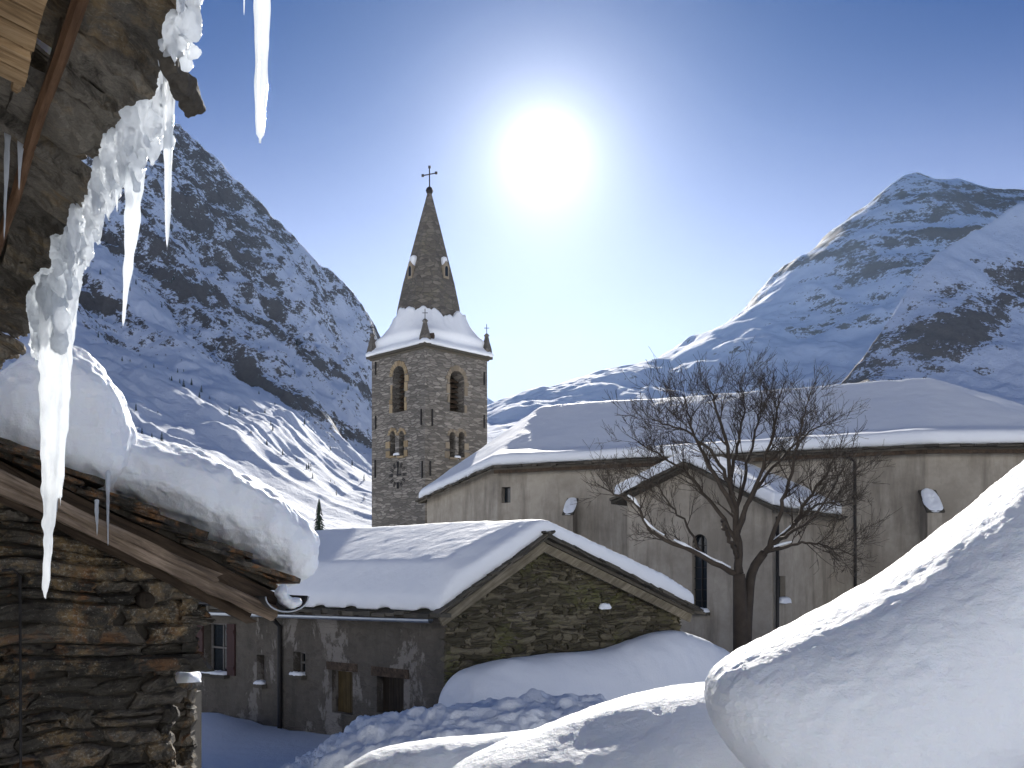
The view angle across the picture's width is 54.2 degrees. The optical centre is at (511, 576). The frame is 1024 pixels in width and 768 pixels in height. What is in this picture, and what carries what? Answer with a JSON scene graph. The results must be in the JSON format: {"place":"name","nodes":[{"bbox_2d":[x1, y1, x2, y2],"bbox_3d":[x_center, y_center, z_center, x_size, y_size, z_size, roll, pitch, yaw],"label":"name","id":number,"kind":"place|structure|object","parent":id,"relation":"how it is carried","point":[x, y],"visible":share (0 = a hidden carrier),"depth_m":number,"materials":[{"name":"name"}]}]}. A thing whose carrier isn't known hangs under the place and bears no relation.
{"place":"outdoors","nodes":[
{"label":"outdoors","id":0,"kind":"place"},
{"bbox_2d":[0,0,205,369],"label":"eave roof","id":1,"kind":"structure","parent":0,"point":[76,76],"depth_m":3.05,"materials":[{"name":"brown wood"}]},
{"bbox_2d":[3,132,10,235],"bbox_3d":[-1.707,-1.411,3.399,0.040,0.530,0.028,0,0,31],"label":"icicle","id":2,"kind":"object","parent":1,"relation":"hanging from","point":[7,137],"visible":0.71,"depth_m":3.39,"materials":[{"name":"grey ice"}]},
{"bbox_2d":[17,140,23,187],"bbox_3d":[-1.667,-1.482,3.401,0.037,0.334,0.023,0,0,-13],"label":"icicle","id":3,"kind":"object","parent":1,"relation":"hanging from","point":[20,149],"visible":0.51,"depth_m":3.40,"materials":[{"name":"grey ice"}]},
{"bbox_2d":[26,0,202,361],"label":"ice crust","id":4,"kind":"object","parent":1,"relation":"attached to","point":[134,138],"visible":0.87,"depth_m":3.29},
{"bbox_2d":[37,296,78,598],"bbox_3d":[-1.990,-0.632,4.381,0.161,1.457,0.147,0,0,19],"label":"icicle","id":5,"kind":"object","parent":4,"relation":"hanging from","point":[54,386],"visible":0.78,"depth_m":4.34,"materials":[{"name":"white ice"}]},
{"bbox_2d":[115,189,117,209],"bbox_3d":[-1.270,-1.238,3.218,0.024,0.132,0.017,0,0,34],"label":"icicle","id":6,"kind":"object","parent":4,"relation":"hanging from","point":[116,195],"visible":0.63,"depth_m":3.22,"materials":[{"name":"white ice"}]},
{"bbox_2d":[122,164,145,324],"bbox_3d":[-1.121,-0.990,2.968,0.063,0.492,0.041,0,0,-33],"label":"icicle","id":7,"kind":"object","parent":4,"relation":"hanging from","point":[132,216],"visible":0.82,"depth_m":2.96,"materials":[{"name":"white ice"}]},
{"bbox_2d":[162,76,174,245],"bbox_3d":[-0.891,-1.098,2.600,0.035,0.493,0.041,0,0,0],"label":"icicle","id":8,"kind":"object","parent":4,"relation":"hanging from","point":[168,101],"visible":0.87,"depth_m":2.59,"materials":[{"name":"white ice"}]},
{"bbox_2d":[253,0,270,142],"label":"icicle","id":9,"kind":"object","parent":1,"relation":"hanging from","point":[262,11],"visible":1,"depth_m":1.94,"materials":[{"name":"white ice"}]},
{"bbox_2d":[0,123,380,529],"bbox_3d":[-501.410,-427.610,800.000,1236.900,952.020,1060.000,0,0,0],"label":"mountain","id":10,"kind":"structure","parent":0,"point":[265,285],"depth_m":971.11,"materials":[{"name":"white snow"}]},
{"bbox_2d":[202,712,330,767],"bbox_3d":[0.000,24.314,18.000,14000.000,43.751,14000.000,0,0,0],"label":"snow ground","id":11,"kind":"structure","parent":0,"point":[230,742],"depth_m":20.26,"materials":[{"name":"white snow"}]},
{"bbox_2d":[0,346,319,767],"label":"stone hut","id":12,"kind":"object","parent":11,"relation":"on","point":[110,639],"visible":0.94,"depth_m":8.23,"materials":[{"name":"brown stone"}]},
{"bbox_2d":[94,499,98,532],"bbox_3d":[-3.267,-0.469,7.870,0.036,0.290,0.042,0,0,0],"label":"icicle","id":13,"kind":"object","parent":12,"relation":"hanging from","point":[96,501],"visible":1,"depth_m":7.86,"materials":[{"name":"ice"}]},
{"bbox_2d":[105,470,110,541],"bbox_3d":[-3.194,-0.546,7.915,0.049,0.602,0.033,0,0,34],"label":"icicle","id":14,"kind":"object","parent":12,"relation":"hanging from","point":[108,473],"visible":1,"depth_m":7.91,"materials":[{"name":"ice"}]},
{"bbox_2d":[170,671,201,767],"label":"stone pillar","id":15,"kind":"structure","parent":11,"relation":"on","point":[186,728],"depth_m":11.19,"materials":[{"name":"grey stone"}]},
{"bbox_2d":[365,166,493,526],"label":"bell tower","id":16,"kind":"structure","parent":11,"relation":"on","point":[429,354],"depth_m":53.74,"materials":[{"name":"stone"}]},
{"bbox_2d":[343,730,528,767],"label":"snow drift","id":17,"kind":"object","parent":11,"relation":"on","point":[446,752],"visible":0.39,"depth_m":9.77,"materials":[{"name":"white snow"}]},
{"bbox_2d":[174,519,705,734],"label":"stone house","id":18,"kind":"structure","parent":11,"relation":"on","point":[398,619],"depth_m":20.66,"materials":[{"name":"paint"}]},
{"bbox_2d":[196,623,235,678],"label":"window","id":19,"kind":"structure","parent":18,"relation":"in","point":[223,635],"depth_m":24.45,"materials":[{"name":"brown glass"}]},
{"bbox_2d":[249,655,266,687],"bbox_3d":[-5.769,2.166,23.031,0.480,0.738,0.465,0,0,42],"label":"window","id":20,"kind":"structure","parent":18,"relation":"in","point":[258,683],"depth_m":22.93,"materials":[{"name":"grey glass"}]},
{"bbox_2d":[286,652,306,679],"bbox_3d":[-4.678,1.945,22.073,0.660,0.580,0.654,0,0,0],"label":"window","id":21,"kind":"structure","parent":18,"relation":"in","point":[301,675],"depth_m":21.98,"materials":[{"name":"grey glass"}]},
{"bbox_2d":[326,661,356,712],"bbox_3d":[-3.509,2.336,21.130,1.030,1.084,0.261,0,0,42],"label":"door","id":22,"kind":"structure","parent":18,"relation":"in","point":[345,679],"depth_m":21.19,"materials":[{"name":"brown wood"}]},
{"bbox_2d":[371,666,408,712],"bbox_3d":[-2.368,2.280,20.106,1.147,0.933,0.259,0,0,42],"label":"cellar door","id":23,"kind":"structure","parent":18,"relation":"in","point":[393,678],"depth_m":20.17,"materials":[{"name":"brown wood"}]},
{"bbox_2d":[279,688,607,767],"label":"snow heap","id":24,"kind":"object","parent":11,"relation":"on","point":[530,709],"visible":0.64,"depth_m":14.39,"materials":[{"name":"white snow"}]},
{"bbox_2d":[438,630,729,706],"bbox_3d":[2.649,3.084,21.140,9.454,3.847,1.743,0,0,-36],"label":"snow drift","id":25,"kind":"object","parent":11,"relation":"on","point":[651,661],"visible":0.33,"depth_m":19.83,"materials":[{"name":"white snow"}]},
{"bbox_2d":[453,682,744,767],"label":"snow drift","id":26,"kind":"object","parent":11,"relation":"on","point":[672,726],"visible":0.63,"depth_m":7.58,"materials":[{"name":"white snow"}]},
{"bbox_2d":[415,378,1023,652],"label":"church","id":27,"kind":"structure","parent":11,"relation":"on","point":[955,449],"depth_m":36.10,"materials":[{"name":"paint"}]},
{"bbox_2d":[505,488,509,502],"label":"window","id":28,"kind":"structure","parent":27,"relation":"in","point":[507,490],"depth_m":42.17,"materials":[{"name":"black glass"}]},
{"bbox_2d":[692,534,709,615],"bbox_3d":[6.338,-0.099,33.748,0.800,2.771,0.450,0,0,37],"label":"window","id":29,"kind":"structure","parent":27,"relation":"in","point":[700,567],"depth_m":33.92,"materials":[{"name":"black glass"}]},
{"bbox_2d":[571,337,901,650],"bbox_3d":[5.449,-1.311,24.907,8.024,10.026,6.291,0,0,0],"label":"bare tree","id":30,"kind":"object","parent":11,"relation":"on","point":[743,593],"visible":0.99,"depth_m":24.84,"materials":[{"name":"brown plant"}]},
{"bbox_3d":[3.597,2.158,5.753,3.534,2.563,1.030,0,0,0],"label":"garden wall","id":31,"kind":"object","parent":11,"relation":"on","visible":0},
{"bbox_2d":[704,460,1023,767],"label":"snow drift","id":32,"kind":"object","parent":31,"relation":"on","point":[913,657],"visible":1,"depth_m":4.62,"materials":[{"name":"white snow"}]},
{"bbox_2d":[314,499,325,529],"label":"pine tree","id":33,"kind":"object","parent":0,"point":[318,524],"visible":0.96,"depth_m":87.88,"materials":[{"name":"green plant"}]},
{"bbox_2d":[487,398,493,404],"bbox_3d":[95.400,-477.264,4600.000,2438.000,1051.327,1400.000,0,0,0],"label":"mountain","id":34,"kind":"structure","parent":0,"point":[489,401],"depth_m":5169.52,"materials":[{"name":"white snow"}]},
{"bbox_2d":[174,0,1023,401],"label":"sky","id":35,"kind":"structure","parent":0,"point":[615,180],"materials":[{"name":"blue"}]},
{"bbox_2d":[487,172,1023,443],"bbox_3d":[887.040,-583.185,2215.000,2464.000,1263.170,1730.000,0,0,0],"label":"mountain","id":36,"kind":"structure","parent":0,"point":[833,297],"depth_m":2494.28,"materials":[{"name":"white snow"}]},
{"bbox_2d":[841,202,1023,404],"bbox_3d":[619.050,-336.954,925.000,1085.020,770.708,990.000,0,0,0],"label":"mountain","id":37,"kind":"structure","parent":0,"point":[957,318],"depth_m":1126.57,"materials":[{"name":"white snow"}]}
]}

